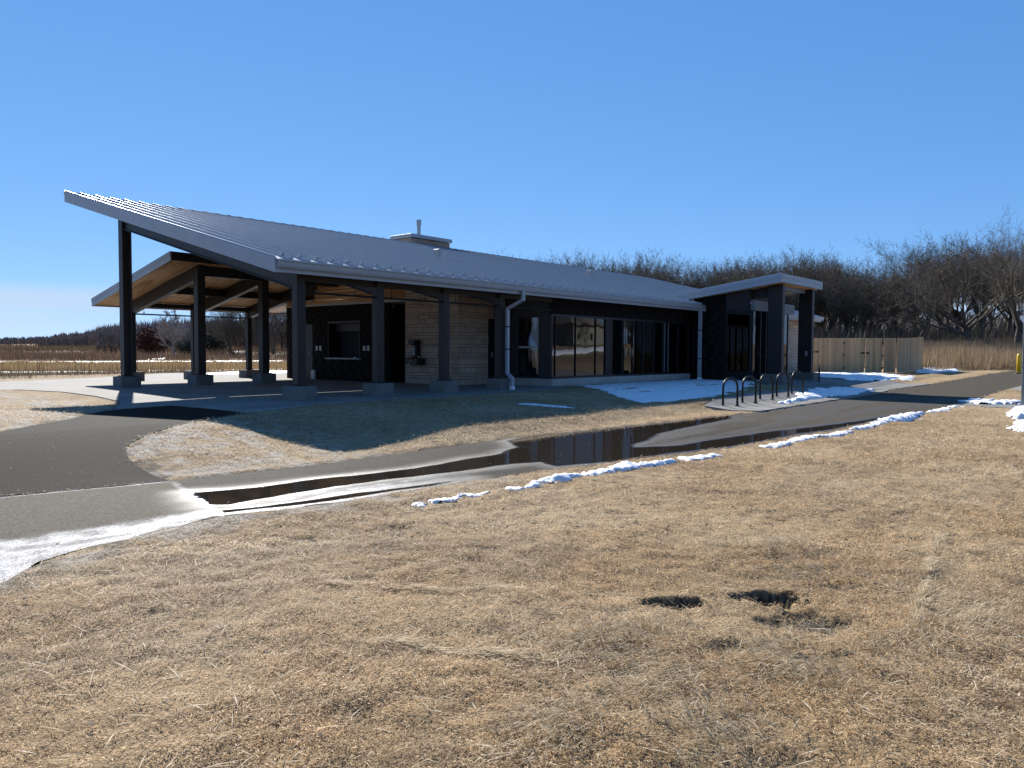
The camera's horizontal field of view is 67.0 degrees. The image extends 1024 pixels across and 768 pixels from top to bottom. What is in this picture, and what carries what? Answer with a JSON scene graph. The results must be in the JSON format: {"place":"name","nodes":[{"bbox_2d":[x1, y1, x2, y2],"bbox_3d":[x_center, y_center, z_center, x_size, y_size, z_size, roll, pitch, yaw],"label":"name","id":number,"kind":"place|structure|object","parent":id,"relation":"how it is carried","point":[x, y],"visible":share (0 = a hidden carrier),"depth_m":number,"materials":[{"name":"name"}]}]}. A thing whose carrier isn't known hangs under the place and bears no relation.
{"place":"outdoors","nodes":[
{"label":"outdoors","id":0,"kind":"place"},
{"bbox_2d":[0,406,243,496],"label":"driveway","id":1,"kind":"structure","parent":0,"point":[40,458],"depth_m":10.72,"materials":[{"name":"grey asphalt"}]},
{"bbox_2d":[0,349,286,375],"bbox_3d":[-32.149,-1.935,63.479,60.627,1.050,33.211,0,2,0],"label":"prairie grass","id":2,"kind":"structure","parent":0,"point":[6,364],"depth_m":58.25,"materials":[{"name":"beige plant"}]},
{"bbox_2d":[0,370,1021,582],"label":"path","id":3,"kind":"structure","parent":0,"point":[85,518],"depth_m":10.21,"materials":[{"name":"grey asphalt"}]},
{"bbox_2d":[0,344,1023,767],"bbox_3d":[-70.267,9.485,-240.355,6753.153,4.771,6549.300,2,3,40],"label":"ground","id":4,"kind":"structure","parent":0,"point":[350,448],"depth_m":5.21,"materials":[{"name":"beige plant"}]},
{"bbox_2d":[0,362,239,378],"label":"prairie grass","id":5,"kind":"structure","parent":4,"relation":"on","point":[12,374],"depth_m":38.48,"materials":[{"name":"beige plant"}]},
{"bbox_2d":[0,343,275,353],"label":"prairie grass","id":6,"kind":"structure","parent":4,"relation":"on","point":[17,347],"depth_m":180.41,"materials":[{"name":"brown plant"}]},
{"bbox_2d":[0,316,278,346],"bbox_3d":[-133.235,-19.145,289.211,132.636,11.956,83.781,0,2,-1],"label":"distant wood","id":7,"kind":"object","parent":4,"relation":"on","point":[110,337],"visible":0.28,"depth_m":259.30,"materials":[{"name":"brown plant"}]},
{"bbox_2d":[0,343,286,360],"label":"prairie grass","id":8,"kind":"structure","parent":4,"relation":"on","point":[225,353],"depth_m":100.34,"materials":[{"name":"brown plant"}]},
{"bbox_2d":[136,326,169,353],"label":"oak tree","id":9,"kind":"object","parent":4,"relation":"on","point":[146,338],"visible":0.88,"depth_m":117.08,"materials":[{"name":"brown plant"}]},
{"bbox_2d":[154,310,189,357],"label":"bare tree","id":10,"kind":"object","parent":4,"relation":"on","point":[167,325],"visible":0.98,"depth_m":101.59,"materials":[{"name":"grey plant"}]},
{"bbox_2d":[175,340,190,355],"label":"evergreen shrub","id":11,"kind":"object","parent":4,"relation":"on","point":[187,347],"visible":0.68,"depth_m":111.27,"materials":[{"name":"green plant"}]},
{"bbox_2d":[95,321,286,352],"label":"distant wood","id":12,"kind":"object","parent":4,"relation":"on","point":[236,343],"visible":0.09,"depth_m":136.63,"materials":[{"name":"brown plant"}]},
{"bbox_2d":[206,330,228,350],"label":"evergreen shrub","id":13,"kind":"object","parent":4,"relation":"on","point":[212,344],"visible":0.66,"depth_m":119.29,"materials":[{"name":"green plant"}]},
{"bbox_2d":[206,311,240,334],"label":"bare tree","id":14,"kind":"object","parent":4,"relation":"on","point":[213,323],"visible":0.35,"depth_m":130.88,"materials":[{"name":"grey plant"}]},
{"bbox_2d":[206,312,244,353],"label":"bare tree","id":15,"kind":"object","parent":4,"relation":"on","point":[216,334],"visible":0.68,"depth_m":113.64,"materials":[{"name":"grey plant"}]},
{"bbox_2d":[215,312,270,349],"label":"bare tree","id":16,"kind":"object","parent":4,"relation":"on","point":[231,334],"visible":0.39,"depth_m":112.15,"materials":[{"name":"grey plant"}]},
{"bbox_2d":[206,370,286,374],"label":"snow patch","id":17,"kind":"object","parent":4,"relation":"on","point":[285,371],"visible":0.36,"depth_m":39.57,"materials":[{"name":"white snow"}]},
{"bbox_2d":[230,312,286,341],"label":"bare tree","id":18,"kind":"object","parent":4,"relation":"on","point":[254,327],"visible":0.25,"depth_m":102.69,"materials":[{"name":"grey plant"}]},
{"bbox_2d":[257,314,285,354],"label":"bare tree","id":19,"kind":"object","parent":4,"relation":"on","point":[275,326],"visible":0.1,"depth_m":109.46,"materials":[{"name":"grey plant"}]},
{"bbox_2d":[0,372,570,412],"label":"patio slab","id":20,"kind":"structure","parent":4,"relation":"on","point":[231,392],"depth_m":22.40,"materials":[{"name":"concrete"}]},
{"bbox_2d":[319,578,555,591],"bbox_3d":[-0.491,1.351,5.204,1.723,0.082,0.285,0,2,4],"label":"loose straw","id":21,"kind":"object","parent":4,"relation":"on","point":[477,586],"visible":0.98,"depth_m":5.19,"materials":[{"name":"beige plant"}]},
{"bbox_2d":[412,494,462,507],"bbox_3d":[-0.806,1.270,8.244,0.375,0.116,0.675,2,3,40],"label":"snow patch","id":22,"kind":"object","parent":4,"relation":"on","point":[437,500],"visible":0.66,"depth_m":8.21,"materials":[{"name":"white snow"}]},
{"bbox_2d":[64,190,823,400],"bbox_3d":[1.654,-3.760,34.801,19.232,7.940,36.116,2,3,40],"label":"park shelter","id":23,"kind":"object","parent":4,"relation":"on","point":[355,307],"visible":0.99,"depth_m":27.67,"materials":[{"name":"metal"},{"name":"cedar wood"},{"name":"stone"}]},
{"bbox_2d":[306,324,312,378],"bbox_3d":[-8.543,-1.342,32.072,0.940,2.250,0.144,2,3,40],"label":"door","id":24,"kind":"structure","parent":23,"relation":"in","point":[309,362],"depth_m":31.96,"materials":[{"name":"black paint"}]},
{"bbox_2d":[325,320,360,359],"bbox_3d":[-6.458,-1.732,30.601,2.120,1.505,0.760,2,3,40],"label":"serving window","id":25,"kind":"structure","parent":23,"relation":"in","point":[341,340],"depth_m":31.07,"materials":[{"name":"black paint"}]},
{"bbox_2d":[405,340,424,364],"bbox_3d":[-3.455,-1.125,27.484,0.640,0.900,0.470,2,3,40],"label":"drinking fountain","id":26,"kind":"object","parent":23,"relation":"attached to","point":[414,359],"visible":1,"depth_m":27.45,"materials":[{"name":"black paint"}]},
{"bbox_2d":[488,319,493,377],"bbox_3d":[-0.579,-1.169,27.932,0.134,2.335,0.760,2,3,40],"label":"door","id":27,"kind":"structure","parent":23,"relation":"in","point":[490,321],"depth_m":27.72,"materials":[{"name":"black paint"}]},
{"bbox_2d":[458,490,501,497],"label":"snow patch","id":28,"kind":"object","parent":4,"relation":"on","point":[471,494],"visible":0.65,"depth_m":8.52,"materials":[{"name":"white snow"}]},
{"bbox_2d":[376,634,587,667],"bbox_3d":[-0.192,1.424,4.142,1.226,0.071,0.211,1,3,12],"label":"loose straw","id":29,"kind":"object","parent":4,"relation":"on","point":[485,652],"visible":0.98,"depth_m":4.12,"materials":[{"name":"beige plant"}]},
{"bbox_2d":[506,482,543,490],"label":"snow patch","id":30,"kind":"object","parent":4,"relation":"on","point":[533,484],"visible":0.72,"depth_m":9.11,"materials":[{"name":"white snow"}]},
{"bbox_2d":[576,252,616,271],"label":"bare tree","id":31,"kind":"object","parent":4,"relation":"on","point":[600,265],"visible":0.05,"depth_m":91.38,"materials":[{"name":"grey plant"}]},
{"bbox_2d":[529,458,676,483],"bbox_3d":[1.333,1.152,10.336,0.476,0.192,2.995,3,3,45],"label":"snow patch","id":32,"kind":"object","parent":4,"relation":"on","point":[620,466],"visible":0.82,"depth_m":10.11,"materials":[{"name":"white snow"}]},
{"bbox_2d":[606,248,665,278],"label":"bare tree","id":33,"kind":"object","parent":4,"relation":"on","point":[645,264],"visible":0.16,"depth_m":95.68,"materials":[{"name":"grey plant"}]},
{"bbox_2d":[629,257,677,282],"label":"bare tree","id":34,"kind":"object","parent":4,"relation":"on","point":[649,274],"visible":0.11,"depth_m":86.21,"materials":[{"name":"grey plant"}]},
{"bbox_2d":[636,245,689,283],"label":"bare tree","id":35,"kind":"object","parent":4,"relation":"on","point":[649,271],"visible":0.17,"depth_m":90.43,"materials":[{"name":"brown plant"}]},
{"bbox_2d":[577,379,754,402],"bbox_3d":[5.759,0.161,27.205,5.670,0.272,13.140,2,3,40],"label":"snow patch","id":36,"kind":"object","parent":4,"relation":"on","point":[667,391],"visible":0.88,"depth_m":25.62,"materials":[{"name":"white snow"}]},
{"bbox_2d":[669,257,707,288],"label":"bare tree","id":37,"kind":"object","parent":4,"relation":"on","point":[690,281],"visible":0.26,"depth_m":93.13,"materials":[{"name":"brown plant"}]},
{"bbox_2d":[677,453,722,460],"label":"snow patch","id":38,"kind":"object","parent":4,"relation":"on","point":[703,457],"visible":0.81,"depth_m":11.73,"materials":[{"name":"white snow"}]},
{"bbox_2d":[693,265,721,288],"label":"bare tree","id":39,"kind":"object","parent":4,"relation":"on","point":[701,284],"visible":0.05,"depth_m":87.00,"materials":[{"name":"brown plant"}]},
{"bbox_2d":[411,528,1022,767],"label":"long grass","id":40,"kind":"structure","parent":4,"relation":"on","point":[716,730],"depth_m":3.85,"materials":[{"name":"beige plant"}]},
{"bbox_2d":[673,256,773,287],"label":"bare tree","id":41,"kind":"object","parent":4,"relation":"on","point":[714,270],"visible":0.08,"depth_m":100.45,"materials":[{"name":"brown plant"}]},
{"bbox_2d":[451,374,1020,424],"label":"lawn grass","id":42,"kind":"structure","parent":4,"relation":"on","point":[806,404],"depth_m":21.17,"materials":[{"name":"beige plant"}]},
{"bbox_2d":[696,260,797,305],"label":"bare tree","id":43,"kind":"object","parent":4,"relation":"on","point":[711,281],"visible":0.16,"depth_m":90.41,"materials":[{"name":"brown plant"}]},
{"bbox_2d":[699,253,795,273],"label":"bare tree","id":44,"kind":"object","parent":4,"relation":"on","point":[749,263],"visible":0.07,"depth_m":109.65,"materials":[{"name":"brown plant"}]},
{"bbox_2d":[724,256,798,308],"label":"bare tree","id":45,"kind":"object","parent":4,"relation":"on","point":[747,276],"visible":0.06,"depth_m":89.57,"materials":[{"name":"brown plant"}]},
{"bbox_2d":[709,259,819,310],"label":"bare tree","id":46,"kind":"object","parent":4,"relation":"on","point":[737,278],"visible":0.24,"depth_m":86.33,"materials":[{"name":"brown plant"}]},
{"bbox_2d":[751,263,824,313],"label":"bare tree","id":47,"kind":"object","parent":4,"relation":"on","point":[791,299],"visible":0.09,"depth_m":87.87,"materials":[{"name":"brown plant"}]},
{"bbox_2d":[754,256,834,325],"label":"bare tree","id":48,"kind":"object","parent":4,"relation":"on","point":[815,299],"visible":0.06,"depth_m":91.77,"materials":[{"name":"brown plant"}]},
{"bbox_2d":[705,386,890,411],"bbox_3d":[10.536,0.414,27.247,2.260,0.353,15.740,2,3,40],"label":"bike pad","id":49,"kind":"object","parent":4,"relation":"on","point":[765,403],"visible":0.58,"depth_m":23.99,"materials":[{"name":"concrete"}]},
{"bbox_2d":[722,377,739,405],"bbox_3d":[6.247,0.217,22.121,0.669,0.831,0.149,-1,3,-25],"label":"bike rack","id":50,"kind":"object","parent":49,"relation":"on","point":[737,389],"visible":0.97,"depth_m":22.13,"materials":[{"name":"black metal"}]},
{"bbox_2d":[741,376,757,402],"bbox_3d":[7.133,0.161,23.249,0.669,0.831,0.149,-1,3,-26],"label":"bike rack","id":51,"kind":"object","parent":49,"relation":"on","point":[742,391],"visible":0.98,"depth_m":23.18,"materials":[{"name":"black metal"}]},
{"bbox_2d":[759,374,774,399],"bbox_3d":[8.072,0.086,24.509,0.669,0.831,0.149,-1,3,-25],"label":"bike rack","id":52,"kind":"object","parent":49,"relation":"on","point":[770,376],"visible":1,"depth_m":24.48,"materials":[{"name":"black metal"}]},
{"bbox_2d":[776,372,789,396],"bbox_3d":[9.002,0.022,25.704,0.669,0.831,0.149,-1,3,-26],"label":"bike rack","id":53,"kind":"object","parent":49,"relation":"on","point":[779,374],"visible":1,"depth_m":25.66,"materials":[{"name":"black metal"}]},
{"bbox_2d":[791,371,803,393],"bbox_3d":[9.973,-0.056,26.995,0.669,0.831,0.149,-1,3,-26],"label":"bike rack","id":54,"kind":"object","parent":49,"relation":"on","point":[800,372],"visible":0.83,"depth_m":26.93,"materials":[{"name":"black metal"}]},
{"bbox_2d":[778,387,874,403],"bbox_3d":[11.400,0.329,28.230,1.440,0.347,10.680,2,3,40],"label":"snow patch","id":55,"kind":"object","parent":49,"relation":"on","point":[817,393],"visible":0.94,"depth_m":28.19,"materials":[{"name":"white snow"}]},
{"bbox_2d":[751,258,847,309],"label":"bare tree","id":56,"kind":"object","parent":4,"relation":"on","point":[822,279],"visible":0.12,"depth_m":89.54,"materials":[{"name":"brown plant"}]},
{"bbox_2d":[767,247,835,322],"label":"bare tree","id":57,"kind":"object","parent":4,"relation":"on","point":[819,308],"visible":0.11,"depth_m":93.11,"materials":[{"name":"brown plant"}]},
{"bbox_2d":[759,250,852,332],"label":"bare tree","id":58,"kind":"object","parent":4,"relation":"on","point":[823,321],"visible":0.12,"depth_m":94.11,"materials":[{"name":"brown plant"}]},
{"bbox_2d":[759,430,853,447],"bbox_3d":[5.617,1.018,14.383,0.498,0.150,3.740,3,3,44],"label":"snow patch","id":59,"kind":"object","parent":4,"relation":"on","point":[802,438],"visible":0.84,"depth_m":14.10,"materials":[{"name":"white snow"}]},
{"bbox_2d":[780,250,836,310],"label":"bare tree","id":60,"kind":"object","parent":4,"relation":"on","point":[797,270],"visible":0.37,"depth_m":88.42,"materials":[{"name":"brown plant"}]},
{"bbox_2d":[784,246,840,271],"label":"bare tree","id":61,"kind":"object","parent":4,"relation":"on","point":[809,259],"visible":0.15,"depth_m":113.38,"materials":[{"name":"brown plant"}]},
{"bbox_2d":[806,254,861,313],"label":"bare tree","id":62,"kind":"object","parent":4,"relation":"on","point":[819,301],"visible":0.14,"depth_m":90.57,"materials":[{"name":"brown plant"}]},
{"bbox_2d":[812,252,867,336],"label":"bare tree","id":63,"kind":"object","parent":4,"relation":"on","point":[836,311],"visible":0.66,"depth_m":87.92,"materials":[{"name":"brown plant"}]},
{"bbox_2d":[751,377,929,389],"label":"entrance walk","id":64,"kind":"structure","parent":4,"relation":"on","point":[874,384],"depth_m":33.98,"materials":[{"name":"concrete"}]},
{"bbox_2d":[814,254,880,328],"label":"bare tree","id":65,"kind":"object","parent":4,"relation":"on","point":[841,294],"visible":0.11,"depth_m":94.88,"materials":[{"name":"brown plant"}]},
{"bbox_2d":[821,265,878,329],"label":"bare tree","id":66,"kind":"object","parent":4,"relation":"on","point":[859,304],"visible":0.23,"depth_m":93.76,"materials":[{"name":"brown plant"}]},
{"bbox_2d":[824,257,876,334],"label":"bare tree","id":67,"kind":"object","parent":4,"relation":"on","point":[848,322],"visible":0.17,"depth_m":94.68,"materials":[{"name":"brown plant"}]},
{"bbox_2d":[801,260,906,337],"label":"bare tree","id":68,"kind":"object","parent":4,"relation":"on","point":[851,301],"visible":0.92,"depth_m":84.78,"materials":[{"name":"grey plant"}]},
{"bbox_2d":[815,372,913,380],"bbox_3d":[18.674,-0.409,41.916,6.103,0.388,13.497,1,3,21],"label":"snow patch","id":69,"kind":"object","parent":4,"relation":"on","point":[862,376],"visible":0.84,"depth_m":39.52,"materials":[{"name":"white snow"}]},
{"bbox_2d":[849,421,887,429],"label":"snow patch","id":70,"kind":"object","parent":4,"relation":"on","point":[868,426],"visible":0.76,"depth_m":16.59,"materials":[{"name":"white snow"}]},
{"bbox_2d":[813,337,923,372],"bbox_3d":[22.944,-1.878,48.724,8.758,2.286,2.117,0,3,-13],"label":"wooden fence","id":71,"kind":"object","parent":4,"relation":"on","point":[838,355],"visible":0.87,"depth_m":48.30,"materials":[{"name":"brown wood"}]},
{"bbox_2d":[836,252,917,331],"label":"bare tree","id":72,"kind":"object","parent":4,"relation":"on","point":[867,290],"visible":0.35,"depth_m":90.74,"materials":[{"name":"brown plant"}]},
{"bbox_2d":[854,259,911,332],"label":"bare tree","id":73,"kind":"object","parent":4,"relation":"on","point":[871,318],"visible":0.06,"depth_m":102.33,"materials":[{"name":"brown plant"}]},
{"bbox_2d":[875,411,925,421],"bbox_3d":[9.764,0.812,19.095,0.750,0.194,3.650,2,3,40],"label":"snow patch","id":74,"kind":"object","parent":4,"relation":"on","point":[908,416],"visible":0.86,"depth_m":18.36,"materials":[{"name":"white snow"}]},
{"bbox_2d":[859,262,952,333],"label":"bare tree","id":75,"kind":"object","parent":4,"relation":"on","point":[887,306],"visible":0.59,"depth_m":86.61,"materials":[{"name":"brown plant"}]},
{"bbox_2d":[871,258,945,331],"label":"bare tree","id":76,"kind":"object","parent":4,"relation":"on","point":[899,297],"visible":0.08,"depth_m":91.59,"materials":[{"name":"brown plant"}]},
{"bbox_2d":[876,238,957,334],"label":"bare tree","id":77,"kind":"object","parent":4,"relation":"on","point":[920,278],"visible":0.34,"depth_m":90.85,"materials":[{"name":"brown plant"}]},
{"bbox_2d":[814,317,1022,347],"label":"brushwood","id":78,"kind":"object","parent":4,"relation":"on","point":[937,333],"visible":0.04,"depth_m":81.97,"materials":[{"name":"brown plant"}]},
{"bbox_2d":[814,307,1023,333],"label":"distant wood","id":79,"kind":"object","parent":4,"relation":"on","point":[997,321],"visible":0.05,"depth_m":139.07,"materials":[{"name":"brown plant"}]},
{"bbox_2d":[854,223,988,330],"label":"bare tree","id":80,"kind":"object","parent":4,"relation":"on","point":[863,242],"visible":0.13,"depth_m":104.90,"materials":[{"name":"brown plant"}]},
{"bbox_2d":[899,240,960,329],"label":"bare tree","id":81,"kind":"object","parent":4,"relation":"on","point":[939,319],"visible":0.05,"depth_m":96.28,"materials":[{"name":"brown plant"}]},
{"bbox_2d":[907,531,955,618],"bbox_3d":[3.133,1.354,5.748,0.246,0.065,2.721,2,3,31],"label":"loose straw","id":82,"kind":"object","parent":4,"relation":"on","point":[930,569],"visible":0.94,"depth_m":5.49,"materials":[{"name":"beige plant"}]},
{"bbox_2d":[916,367,958,372],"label":"snow patch","id":83,"kind":"object","parent":4,"relation":"on","point":[927,370],"visible":0.69,"depth_m":49.23,"materials":[{"name":"white snow"}]},
{"bbox_2d":[854,225,1023,340],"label":"oak tree","id":84,"kind":"object","parent":4,"relation":"on","point":[963,325],"visible":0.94,"depth_m":75.55,"materials":[{"name":"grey plant"}]},
{"bbox_2d":[864,334,1022,370],"bbox_3d":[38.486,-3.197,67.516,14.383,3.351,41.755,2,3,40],"label":"dead weeds","id":85,"kind":"object","parent":4,"relation":"on","point":[988,354],"visible":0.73,"depth_m":54.61,"materials":[{"name":"beige plant"}]},
{"bbox_2d":[912,230,975,324],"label":"bare tree","id":86,"kind":"object","parent":4,"relation":"on","point":[946,319],"visible":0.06,"depth_m":116.68,"materials":[{"name":"brown plant"}]},
{"bbox_2d":[877,231,1015,328],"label":"bare tree","id":87,"kind":"object","parent":4,"relation":"on","point":[936,264],"visible":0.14,"depth_m":98.16,"materials":[{"name":"brown plant"}]},
{"bbox_2d":[888,236,1023,329],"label":"bare tree","id":88,"kind":"object","parent":4,"relation":"on","point":[954,315],"visible":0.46,"depth_m":89.64,"materials":[{"name":"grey plant"}]},
{"bbox_2d":[943,237,1018,332],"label":"bare tree","id":89,"kind":"object","parent":4,"relation":"on","point":[975,307],"visible":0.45,"depth_m":89.34,"materials":[{"name":"brown plant"}]},
{"bbox_2d":[944,241,1023,330],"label":"bare tree","id":90,"kind":"object","parent":4,"relation":"on","point":[1008,320],"visible":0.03,"depth_m":102.23,"materials":[{"name":"brown plant"}]},
{"bbox_2d":[950,219,1020,332],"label":"bare tree","id":91,"kind":"object","parent":4,"relation":"on","point":[991,317],"visible":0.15,"depth_m":94.35,"materials":[{"name":"brown plant"}]},
{"bbox_2d":[953,222,1023,326],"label":"bare tree","id":92,"kind":"object","parent":4,"relation":"on","point":[991,304],"visible":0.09,"depth_m":96.29,"materials":[{"name":"brown plant"}]},
{"bbox_2d":[955,203,1023,345],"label":"oak tree","id":93,"kind":"object","parent":4,"relation":"on","point":[1019,326],"visible":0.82,"depth_m":72.60,"materials":[{"name":"grey plant"}]},
{"bbox_2d":[992,233,1023,333],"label":"bare tree","id":94,"kind":"object","parent":4,"relation":"on","point":[1014,325],"visible":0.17,"depth_m":95.07,"materials":[{"name":"brown plant"}]},
{"bbox_2d":[1006,405,1023,418],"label":"snow patch","id":95,"kind":"object","parent":4,"relation":"on","point":[1016,412],"visible":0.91,"depth_m":19.76,"materials":[{"name":"white snow"}]},
{"bbox_2d":[1007,419,1023,431],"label":"snow patch","id":96,"kind":"object","parent":4,"relation":"on","point":[1019,426],"visible":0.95,"depth_m":16.38,"materials":[{"name":"white snow"}]},
{"bbox_2d":[1015,353,1021,373],"bbox_3d":[29.970,-1.158,45.714,0.397,1.290,0.397,2,3,40],"label":"bollard","id":97,"kind":"object","parent":4,"relation":"on","point":[1018,370],"visible":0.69,"depth_m":45.63,"materials":[{"name":"yellow metal"}]},
{"bbox_2d":[1020,316,1023,405],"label":"light post","id":98,"kind":"object","parent":4,"relation":"on","point":[1022,380],"visible":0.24,"depth_m":21.71,"materials":[{"name":"black metal"}]},
{"bbox_2d":[0,458,1023,574],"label":"lawn grass","id":99,"kind":"structure","parent":0,"point":[742,496],"depth_m":7.85,"materials":[{"name":"beige plant"}]},
{"bbox_2d":[0,395,1023,481],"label":"lawn grass","id":100,"kind":"structure","parent":0,"point":[688,417],"depth_m":13.89,"materials":[{"name":"beige plant"}]},
{"bbox_2d":[0,0,1023,338],"label":"sky","id":101,"kind":"structure","parent":0,"point":[696,129],"materials":[{"name":"blue"}]},
{"bbox_2d":[952,400,1020,407],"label":"side walk","id":102,"kind":"structure","parent":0,"point":[1006,405],"depth_m":23.79,"materials":[{"name":"concrete"}]},
{"bbox_2d":[957,398,1020,404],"bbox_3d":[15.714,0.575,25.424,1.950,0.174,3.000,2,3,40],"label":"snow patch","id":103,"kind":"object","parent":102,"relation":"on","point":[979,400],"visible":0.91,"depth_m":24.95,"materials":[{"name":"white snow"}]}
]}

